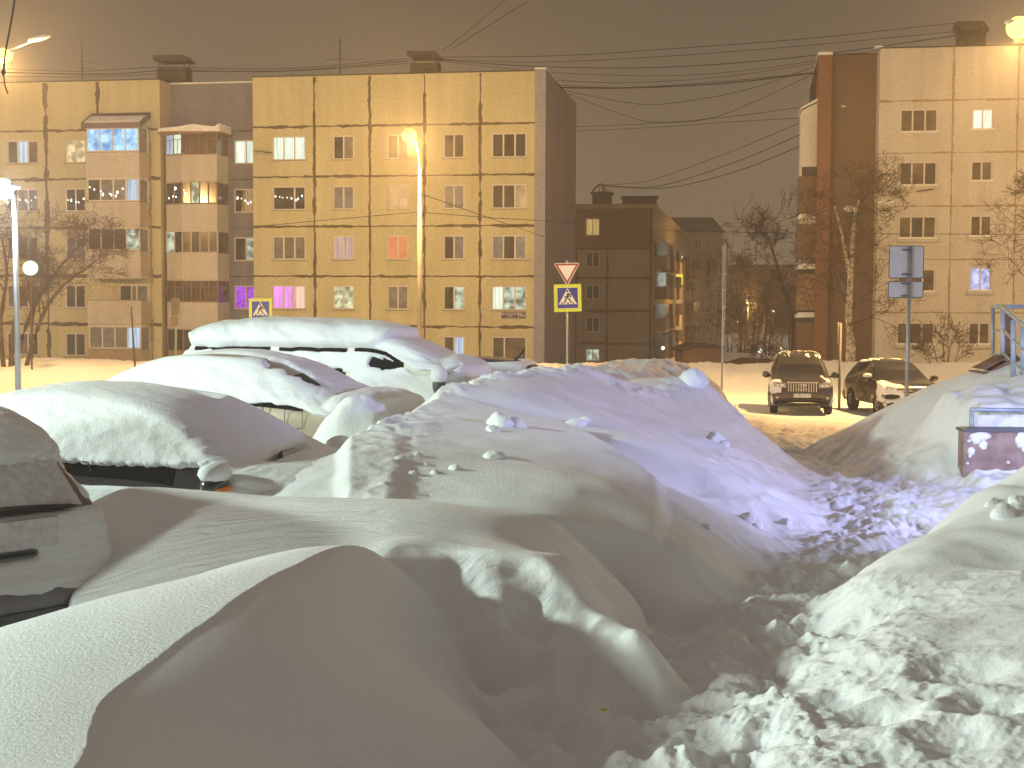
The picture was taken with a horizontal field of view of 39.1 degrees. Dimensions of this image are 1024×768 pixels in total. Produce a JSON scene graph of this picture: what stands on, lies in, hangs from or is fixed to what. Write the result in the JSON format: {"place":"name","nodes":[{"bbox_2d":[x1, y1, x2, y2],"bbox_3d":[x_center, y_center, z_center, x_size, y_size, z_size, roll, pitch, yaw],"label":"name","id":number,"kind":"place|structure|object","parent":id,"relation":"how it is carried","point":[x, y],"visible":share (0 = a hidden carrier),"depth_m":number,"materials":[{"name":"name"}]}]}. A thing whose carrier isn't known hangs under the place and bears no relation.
{"place":"outdoors","nodes":[
{"label":"outdoors","id":0,"kind":"place"},
{"bbox_2d":[1,0,15,93],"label":"cable","id":1,"kind":"object","parent":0,"point":[3,72],"visible":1,"depth_m":23.71,"materials":[{"name":"grey plastic"}]},
{"bbox_2d":[0,336,1023,767],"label":"snow ground","id":2,"kind":"structure","parent":0,"point":[546,588],"depth_m":6.99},
{"bbox_2d":[0,179,21,389],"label":"street lamp","id":3,"kind":"object","parent":2,"relation":"on","point":[7,187],"visible":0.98,"depth_m":31.87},
{"bbox_2d":[0,35,50,62],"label":"street lamp","id":4,"kind":"object","parent":2,"relation":"on","point":[9,53],"visible":0.9,"depth_m":51.28,"materials":[{"name":"metal"}]},
{"bbox_2d":[23,261,37,369],"bbox_3d":[-19.349,-2.572,57.953,0.600,4.780,0.600,0,3,0],"label":"globe lamp","id":5,"kind":"object","parent":2,"relation":"on","point":[30,268],"visible":0.99,"depth_m":57.81,"materials":[{"name":"white metal"}]},
{"bbox_2d":[0,406,111,626],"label":"hatchback car","id":6,"kind":"object","parent":2,"relation":"on","point":[55,549],"visible":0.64,"depth_m":7.38,"materials":[{"name":"silver paint"}]},
{"bbox_2d":[0,189,143,366],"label":"bare tree","id":7,"kind":"object","parent":2,"relation":"on","point":[45,276],"visible":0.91,"depth_m":61.64,"materials":[{"name":"brown plant"}]},
{"bbox_2d":[0,380,348,501],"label":"sedan car","id":8,"kind":"object","parent":2,"relation":"on","point":[108,437],"visible":0.34,"depth_m":10.21,"materials":[{"name":"grey paint"}]},
{"bbox_2d":[170,298,179,355],"bbox_3d":[-11.673,-0.993,49.997,0.314,3.981,0.135,0,3,0],"label":"board post","id":9,"kind":"object","parent":2,"relation":"on","point":[175,307],"visible":0.83,"depth_m":49.85,"materials":[{"name":"metal"}]},
{"bbox_2d":[249,298,271,317],"bbox_3d":[-10.111,-1.596,57.985,0.930,3.764,0.121,0,3,0],"label":"sign post","id":10,"kind":"object","parent":2,"relation":"on","point":[260,307],"visible":0.79,"depth_m":57.85,"materials":[{"name":"yellow"}]},
{"bbox_2d":[106,348,424,437],"bbox_3d":[-3.301,0.342,15.292,4.674,1.438,1.860,1,3,17],"label":"sedan car","id":11,"kind":"object","parent":2,"relation":"on","point":[306,396],"visible":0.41,"depth_m":14.48,"materials":[{"name":"beige paint"}]},
{"bbox_2d":[0,67,576,363],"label":"apartment building","id":12,"kind":"structure","parent":2,"relation":"on","point":[200,181],"depth_m":81.59,"materials":[{"name":"yellow paint"}]},
{"bbox_2d":[5,285,37,308],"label":"window","id":13,"kind":"structure","parent":12,"relation":"in","point":[9,305],"depth_m":84.64,"materials":[{"name":"brown glass"}]},
{"bbox_2d":[5,140,38,164],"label":"window","id":14,"kind":"structure","parent":12,"relation":"in","point":[25,152],"depth_m":84.09,"materials":[{"name":"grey glass"}]},
{"bbox_2d":[5,189,38,212],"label":"window","id":15,"kind":"structure","parent":12,"relation":"in","point":[32,198],"depth_m":84.23,"materials":[{"name":"brown glass"}]},
{"bbox_2d":[5,332,38,356],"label":"window","id":16,"kind":"structure","parent":12,"relation":"in","point":[26,344],"depth_m":84.75,"materials":[{"name":"brown glass"}]},
{"bbox_2d":[7,237,37,260],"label":"window","id":17,"kind":"structure","parent":12,"relation":"in","point":[11,257],"depth_m":84.44,"materials":[{"name":"brown glass"}]},
{"bbox_2d":[63,140,85,163],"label":"window","id":18,"kind":"structure","parent":12,"relation":"in","point":[75,149],"depth_m":83.53,"materials":[{"name":"glass"}]},
{"bbox_2d":[64,188,85,212],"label":"window","id":19,"kind":"structure","parent":12,"relation":"in","point":[74,197],"depth_m":83.72,"materials":[{"name":"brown glass"}]},
{"bbox_2d":[63,237,86,260],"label":"window","id":20,"kind":"structure","parent":12,"relation":"in","point":[67,242],"depth_m":83.90,"materials":[{"name":"brown glass"}]},
{"bbox_2d":[63,285,86,308],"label":"window","id":21,"kind":"structure","parent":12,"relation":"in","point":[73,301],"depth_m":84.05,"materials":[{"name":"brown glass"}]},
{"bbox_2d":[63,333,86,356],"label":"window","id":22,"kind":"structure","parent":12,"relation":"in","point":[75,342],"depth_m":84.21,"materials":[{"name":"brown glass"}]},
{"bbox_2d":[119,285,147,300],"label":"window","id":23,"kind":"structure","parent":12,"relation":"in","point":[126,292],"depth_m":83.43,"materials":[{"name":"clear glass"}]},
{"bbox_2d":[153,54,195,82],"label":"roof vent","id":24,"kind":"object","parent":12,"relation":"on","point":[180,76],"visible":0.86,"depth_m":85.33,"materials":[{"name":"concrete"}]},
{"bbox_2d":[232,140,252,164],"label":"window","id":25,"kind":"structure","parent":12,"relation":"in","point":[243,149],"depth_m":83.41,"materials":[{"name":"glass"}]},
{"bbox_2d":[233,189,252,213],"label":"window","id":26,"kind":"structure","parent":12,"relation":"in","point":[243,198],"depth_m":83.60,"materials":[{"name":"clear glass"}]},
{"bbox_2d":[232,237,253,261],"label":"window","id":27,"kind":"structure","parent":12,"relation":"in","point":[243,246],"depth_m":83.74,"materials":[{"name":"brown glass"}]},
{"bbox_2d":[232,286,253,309],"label":"window","id":28,"kind":"structure","parent":12,"relation":"in","point":[242,294],"depth_m":83.92,"materials":[{"name":"glass"}]},
{"bbox_2d":[271,136,306,160],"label":"window","id":29,"kind":"structure","parent":12,"relation":"in","point":[285,148],"depth_m":81.38,"materials":[{"name":"glass"}]},
{"bbox_2d":[271,186,306,210],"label":"window","id":30,"kind":"structure","parent":12,"relation":"in","point":[285,198],"depth_m":81.56,"materials":[{"name":"clear glass"}]},
{"bbox_2d":[271,236,306,260],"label":"window","id":31,"kind":"structure","parent":12,"relation":"in","point":[285,248],"depth_m":81.72,"materials":[{"name":"brown glass"}]},
{"bbox_2d":[272,285,306,309],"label":"window","id":32,"kind":"structure","parent":12,"relation":"in","point":[285,297],"depth_m":81.88,"materials":[{"name":"glass"}]},
{"bbox_2d":[331,286,353,309],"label":"window","id":33,"kind":"structure","parent":12,"relation":"in","point":[343,296],"depth_m":81.36,"materials":[{"name":"glass"}]},
{"bbox_2d":[331,135,354,160],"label":"window","id":34,"kind":"structure","parent":12,"relation":"in","point":[343,146],"depth_m":80.87,"materials":[{"name":"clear glass"}]},
{"bbox_2d":[331,186,354,210],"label":"window","id":35,"kind":"structure","parent":12,"relation":"in","point":[343,196],"depth_m":81.02,"materials":[{"name":"brown glass"}]},
{"bbox_2d":[331,236,354,260],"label":"window","id":36,"kind":"structure","parent":12,"relation":"in","point":[343,246],"depth_m":81.18,"materials":[{"name":"glass"}]},
{"bbox_2d":[386,135,408,159],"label":"window","id":37,"kind":"structure","parent":12,"relation":"in","point":[397,149],"depth_m":80.35,"materials":[{"name":"yellow glass"}]},
{"bbox_2d":[386,185,408,209],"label":"window","id":38,"kind":"structure","parent":12,"relation":"in","point":[397,195],"depth_m":80.49,"materials":[{"name":"grey glass"}]},
{"bbox_2d":[386,236,408,260],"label":"window","id":39,"kind":"structure","parent":12,"relation":"in","point":[397,246],"depth_m":80.67,"materials":[{"name":"orange glass"}]},
{"bbox_2d":[386,286,408,310],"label":"window","id":40,"kind":"structure","parent":12,"relation":"in","point":[397,296],"depth_m":80.83,"materials":[{"name":"brown glass"}]},
{"bbox_2d":[406,50,443,72],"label":"roof vent","id":41,"kind":"object","parent":12,"relation":"on","point":[431,55],"visible":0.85,"depth_m":82.75,"materials":[{"name":"concrete"}]},
{"bbox_2d":[0,60,408,74],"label":"cable","id":42,"kind":"object","parent":41,"relation":"attached to","point":[206,70],"visible":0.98,"depth_m":84.75,"materials":[{"name":"grey plastic"}]},
{"bbox_2d":[0,58,408,71],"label":"cable","id":43,"kind":"object","parent":41,"relation":"attached to","point":[198,67],"visible":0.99,"depth_m":84.85,"materials":[{"name":"grey plastic"}]},
{"bbox_2d":[442,185,463,209],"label":"window","id":44,"kind":"structure","parent":12,"relation":"in","point":[452,194],"depth_m":79.96,"materials":[{"name":"brown glass"}]},
{"bbox_2d":[442,134,464,158],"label":"window","id":45,"kind":"structure","parent":12,"relation":"in","point":[453,144],"depth_m":79.81,"materials":[{"name":"brown glass"}]},
{"bbox_2d":[442,235,464,260],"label":"window","id":46,"kind":"structure","parent":12,"relation":"in","point":[453,245],"depth_m":80.14,"materials":[{"name":"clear glass"}]},
{"bbox_2d":[442,286,464,310],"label":"window","id":47,"kind":"structure","parent":12,"relation":"in","point":[453,296],"depth_m":80.29,"materials":[{"name":"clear glass"}]},
{"bbox_2d":[443,336,463,353],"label":"window","id":48,"kind":"structure","parent":12,"relation":"in","point":[455,344],"depth_m":80.43,"materials":[{"name":"clear glass"}]},
{"bbox_2d":[490,133,526,158],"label":"window","id":49,"kind":"structure","parent":12,"relation":"in","point":[504,145],"depth_m":79.30,"materials":[{"name":"clear glass"}]},
{"bbox_2d":[490,184,526,209],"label":"window","id":50,"kind":"structure","parent":12,"relation":"in","point":[504,196],"depth_m":79.46,"materials":[{"name":"clear glass"}]},
{"bbox_2d":[490,286,526,310],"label":"window","id":51,"kind":"structure","parent":12,"relation":"in","point":[504,298],"depth_m":79.79,"materials":[{"name":"glass"}]},
{"bbox_2d":[492,235,526,259],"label":"window","id":52,"kind":"structure","parent":12,"relation":"in","point":[504,247],"depth_m":79.63,"materials":[{"name":"grey glass"}]},
{"bbox_2d":[492,336,526,358],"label":"window","id":53,"kind":"structure","parent":12,"relation":"in","point":[502,346],"depth_m":79.94,"materials":[{"name":"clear glass"}]},
{"bbox_2d":[560,72,815,88],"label":"cable","id":54,"kind":"object","parent":12,"relation":"attached to","point":[687,85],"visible":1,"depth_m":81.52,"materials":[{"name":"grey plastic"}]},
{"bbox_2d":[183,316,492,401],"bbox_3d":[-2.170,0.101,20.267,5.027,2.097,2.304,1,3,13],"label":"minivan car","id":55,"kind":"object","parent":2,"relation":"on","point":[373,353],"visible":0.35,"depth_m":19.47,"materials":[{"name":"white paint"}]},
{"bbox_2d":[402,129,421,337],"bbox_3d":[-4.166,-5.376,60.849,0.609,10.578,2.142,1,3,12],"label":"street lamp","id":56,"kind":"object","parent":2,"relation":"on","point":[409,135],"visible":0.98,"depth_m":61.67,"materials":[{"name":"metal"}]},
{"bbox_2d":[486,411,513,426],"bbox_3d":[-0.115,0.327,12.230,0.290,0.189,0.230,2,4,34],"label":"snow clod","id":57,"kind":"object","parent":2,"relation":"on","point":[496,418],"visible":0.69,"depth_m":12.13,"materials":[{"name":"white"}]},
{"bbox_2d":[476,348,539,372],"bbox_3d":[-1.186,0.224,24.573,4.185,1.708,1.790,1,3,12],"label":"hatchback car","id":58,"kind":"object","parent":2,"relation":"on","point":[506,365],"visible":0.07,"depth_m":23.73,"materials":[{"name":"white paint"}]},
{"bbox_2d":[554,260,581,363],"bbox_3d":[1.922,-1.571,49.970,0.976,5.422,0.121,0,3,0],"label":"sign post","id":59,"kind":"object","parent":2,"relation":"on","point":[567,297],"visible":0.98,"depth_m":49.83,"materials":[{"name":"yellow"}]},
{"bbox_2d":[678,368,709,388],"bbox_3d":[2.501,-0.038,19.765,0.460,0.368,0.333,-1,4,-26],"label":"snow clod","id":60,"kind":"object","parent":2,"relation":"on","point":[693,377],"visible":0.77,"depth_m":19.63,"materials":[{"name":"white"}]},
{"bbox_2d":[673,342,724,362],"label":"shed","id":61,"kind":"structure","parent":2,"relation":"on","point":[689,352],"depth_m":84.04,"materials":[{"name":"brown wood"}]},
{"bbox_2d":[698,245,720,343],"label":"birch tree","id":62,"kind":"object","parent":2,"relation":"on","point":[710,280],"visible":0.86,"depth_m":107.92,"materials":[{"name":"brown plant"}]},
{"bbox_2d":[699,223,736,344],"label":"birch tree","id":63,"kind":"object","parent":2,"relation":"on","point":[717,289],"visible":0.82,"depth_m":104.64,"materials":[{"name":"brown plant"}]},
{"bbox_2d":[721,244,727,389],"bbox_3d":[5.860,-1.247,39.974,0.126,5.238,0.800,0,3,0],"label":"sign post","id":64,"kind":"object","parent":2,"relation":"on","point":[724,275],"visible":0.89,"depth_m":39.91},
{"bbox_2d":[698,294,760,351],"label":"bare tree","id":65,"kind":"object","parent":2,"relation":"on","point":[718,321],"visible":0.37,"depth_m":174.76,"materials":[{"name":"brown plant"}]},
{"bbox_2d":[697,267,785,352],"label":"bare tree","id":66,"kind":"object","parent":2,"relation":"on","point":[739,312],"visible":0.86,"depth_m":123.44,"materials":[{"name":"brown plant"}]},
{"bbox_2d":[703,237,785,351],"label":"bare tree","id":67,"kind":"object","parent":2,"relation":"on","point":[739,262],"visible":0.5,"depth_m":159.39,"materials":[{"name":"brown plant"}]},
{"bbox_2d":[723,352,771,363],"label":"shed","id":68,"kind":"structure","parent":2,"relation":"on","point":[738,358],"depth_m":95.07,"materials":[{"name":"brown wood"}]},
{"bbox_2d":[719,281,794,352],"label":"bare tree","id":69,"kind":"object","parent":2,"relation":"on","point":[756,327],"visible":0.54,"depth_m":125.28,"materials":[{"name":"brown plant"}]},
{"bbox_2d":[738,335,784,363],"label":"bare bush","id":70,"kind":"object","parent":2,"relation":"on","point":[753,347],"visible":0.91,"depth_m":73.90,"materials":[{"name":"brown plant"}]},
{"bbox_2d":[722,190,805,350],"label":"bare tree","id":71,"kind":"object","parent":2,"relation":"on","point":[771,246],"visible":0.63,"depth_m":91.72,"materials":[{"name":"brown plant"}]},
{"bbox_2d":[730,248,805,354],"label":"bare tree","id":72,"kind":"object","parent":2,"relation":"on","point":[756,285],"visible":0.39,"depth_m":148.20,"materials":[{"name":"brown plant"}]},
{"bbox_2d":[736,264,806,355],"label":"bare tree","id":73,"kind":"object","parent":2,"relation":"on","point":[768,315],"visible":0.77,"depth_m":117.16,"materials":[{"name":"brown plant"}]},
{"bbox_2d":[747,279,803,350],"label":"bare tree","id":74,"kind":"object","parent":2,"relation":"on","point":[786,311],"visible":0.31,"depth_m":121.43,"materials":[{"name":"brown plant"}]},
{"bbox_2d":[762,348,838,413],"bbox_3d":[9.266,-0.117,46.440,2.404,1.937,4.914,1,3,9],"label":"off road car","id":75,"kind":"object","parent":2,"relation":"on","point":[800,376],"visible":1,"depth_m":44.46,"materials":[{"name":"grey paint"}]},
{"bbox_2d":[838,322,841,408],"bbox_3d":[10.687,-0.345,47.047,0.125,3.347,0.720,1,3,12],"label":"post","id":76,"kind":"object","parent":2,"relation":"on","point":[839,359],"visible":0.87,"depth_m":47.00,"materials":[{"name":"metal"}]},
{"bbox_2d":[758,146,925,361],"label":"birch tree","id":77,"kind":"object","parent":2,"relation":"on","point":[850,305],"visible":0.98,"depth_m":66.70,"materials":[{"name":"brown plant"}]},
{"bbox_2d":[842,355,938,412],"bbox_3d":[11.976,0.015,45.464,2.377,1.808,4.566,0,3,-3],"label":"crossover car","id":78,"kind":"object","parent":2,"relation":"on","point":[878,383],"visible":0.8,"depth_m":44.71,"materials":[{"name":"black paint"}]},
{"bbox_2d":[888,246,923,396],"bbox_3d":[8.188,-0.495,30.024,0.729,4.768,0.146,1,3,6],"label":"sign post","id":79,"kind":"object","parent":2,"relation":"on","point":[906,262],"visible":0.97,"depth_m":29.97,"materials":[{"name":"white"}]},
{"bbox_2d":[794,44,1023,363],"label":"apartment building","id":80,"kind":"structure","parent":2,"relation":"on","point":[946,123],"depth_m":75.19,"materials":[{"name":"beige paint"}]},
{"bbox_2d":[444,50,878,75],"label":"cable","id":81,"kind":"object","parent":80,"relation":"attached to","point":[647,75],"visible":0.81,"depth_m":82.07,"materials":[{"name":"grey plastic"}]},
{"bbox_2d":[438,35,955,67],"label":"cable","id":82,"kind":"object","parent":80,"relation":"attached to","point":[692,65],"visible":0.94,"depth_m":81.95,"materials":[{"name":"grey plastic"}]},
{"bbox_2d":[895,322,935,347],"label":"window","id":83,"kind":"structure","parent":80,"relation":"in","point":[900,343],"depth_m":75.69,"materials":[{"name":"brown glass"}]},
{"bbox_2d":[897,216,937,241],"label":"window","id":84,"kind":"structure","parent":80,"relation":"in","point":[910,228],"depth_m":75.36,"materials":[{"name":"brown glass"}]},
{"bbox_2d":[898,269,936,294],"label":"window","id":85,"kind":"structure","parent":80,"relation":"in","point":[929,274],"depth_m":75.45,"materials":[{"name":"brown glass"}]},
{"bbox_2d":[898,162,938,188],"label":"window","id":86,"kind":"structure","parent":80,"relation":"in","point":[925,172],"depth_m":75.17,"materials":[{"name":"clear glass"}]},
{"bbox_2d":[899,109,939,135],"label":"window","id":87,"kind":"structure","parent":80,"relation":"in","point":[913,122],"depth_m":75.04,"materials":[{"name":"brown glass"}]},
{"bbox_2d":[952,21,989,44],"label":"roof vent","id":88,"kind":"object","parent":80,"relation":"on","point":[971,32],"visible":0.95,"depth_m":77.12,"materials":[{"name":"concrete"}]},
{"bbox_2d":[438,23,952,57],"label":"cable","id":89,"kind":"object","parent":88,"relation":"attached to","point":[712,45],"visible":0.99,"depth_m":81.75,"materials":[{"name":"grey plastic"}]},
{"bbox_2d":[442,32,948,61],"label":"cable","id":90,"kind":"object","parent":88,"relation":"attached to","point":[703,53],"visible":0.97,"depth_m":81.81,"materials":[{"name":"grey plastic"}]},
{"bbox_2d":[967,322,990,347],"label":"window","id":91,"kind":"structure","parent":80,"relation":"in","point":[983,337],"depth_m":75.14,"materials":[{"name":"brown glass"}]},
{"bbox_2d":[968,267,992,293],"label":"window","id":92,"kind":"structure","parent":80,"relation":"in","point":[977,285],"depth_m":74.99,"materials":[{"name":"glass"}]},
{"bbox_2d":[968,215,993,239],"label":"window","id":93,"kind":"structure","parent":80,"relation":"in","point":[978,223],"depth_m":74.82,"materials":[{"name":"brown glass"}]},
{"bbox_2d":[969,161,993,184],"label":"window","id":94,"kind":"structure","parent":80,"relation":"in","point":[981,171],"depth_m":74.66,"materials":[{"name":"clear glass"}]},
{"bbox_2d":[970,109,994,132],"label":"window","id":95,"kind":"structure","parent":80,"relation":"in","point":[982,119],"depth_m":74.51,"materials":[{"name":"glass"}]},
{"bbox_2d":[903,310,978,362],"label":"bare bush","id":96,"kind":"object","parent":2,"relation":"on","point":[921,347],"visible":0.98,"depth_m":68.97,"materials":[{"name":"brown plant"}]},
{"bbox_2d":[956,407,1023,476],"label":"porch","id":97,"kind":"object","parent":2,"relation":"on","point":[989,448],"visible":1,"depth_m":17.08,"materials":[{"name":"brown"}]},
{"bbox_2d":[968,304,1023,376],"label":"railing","id":98,"kind":"object","parent":2,"relation":"on","point":[1009,318],"visible":0.96,"depth_m":20.23,"materials":[{"name":"metal"}]},
{"bbox_2d":[970,167,1023,284],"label":"bare tree","id":99,"kind":"object","parent":2,"relation":"on","point":[1019,183],"visible":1,"depth_m":66.32,"materials":[{"name":"brown plant"}]},
{"bbox_2d":[990,502,1019,519],"bbox_3d":[2.847,0.754,8.310,0.175,0.145,0.163,2,4,25],"label":"snow clod","id":100,"kind":"object","parent":2,"relation":"on","point":[1003,511],"visible":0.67,"depth_m":8.26,"materials":[{"name":"white"}]},
{"bbox_2d":[1004,16,1023,38],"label":"street lamp","id":101,"kind":"object","parent":2,"relation":"on","point":[1015,28],"visible":1,"depth_m":45.17,"materials":[{"name":"glass"}]},
{"bbox_2d":[0,0,1023,302],"label":"sky","id":102,"kind":"structure","parent":0,"point":[240,35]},
{"bbox_2d":[724,306,933,335],"bbox_3d":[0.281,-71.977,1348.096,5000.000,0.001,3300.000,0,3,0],"label":"ground","id":103,"kind":"structure","parent":0,"point":[758,334],"depth_m":285.17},
{"bbox_2d":[575,183,694,362],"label":"apartment building","id":104,"kind":"structure","parent":103,"relation":"on","point":[637,288],"depth_m":124.53,"materials":[{"name":"brown concrete"}]},
{"bbox_2d":[586,218,599,235],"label":"window","id":105,"kind":"structure","parent":104,"relation":"in","point":[592,224],"depth_m":124.36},
{"bbox_2d":[586,252,599,266],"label":"window","id":106,"kind":"structure","parent":104,"relation":"in","point":[592,258],"depth_m":124.51,"materials":[{"name":"brown glass"}]},
{"bbox_2d":[586,284,599,299],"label":"window","id":107,"kind":"structure","parent":104,"relation":"in","point":[592,290],"depth_m":124.67,"materials":[{"name":"clear glass"}]},
{"bbox_2d":[586,317,599,331],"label":"window","id":108,"kind":"structure","parent":104,"relation":"in","point":[592,323],"depth_m":124.83,"materials":[{"name":"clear glass"}]},
{"bbox_2d":[670,217,724,345],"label":"apartment building","id":109,"kind":"structure","parent":103,"relation":"on","point":[697,243],"depth_m":194.80,"materials":[{"name":"brown concrete"}]},
{"bbox_2d":[725,265,806,333],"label":"apartment building","id":110,"kind":"structure","parent":103,"relation":"on","point":[788,275],"depth_m":289.75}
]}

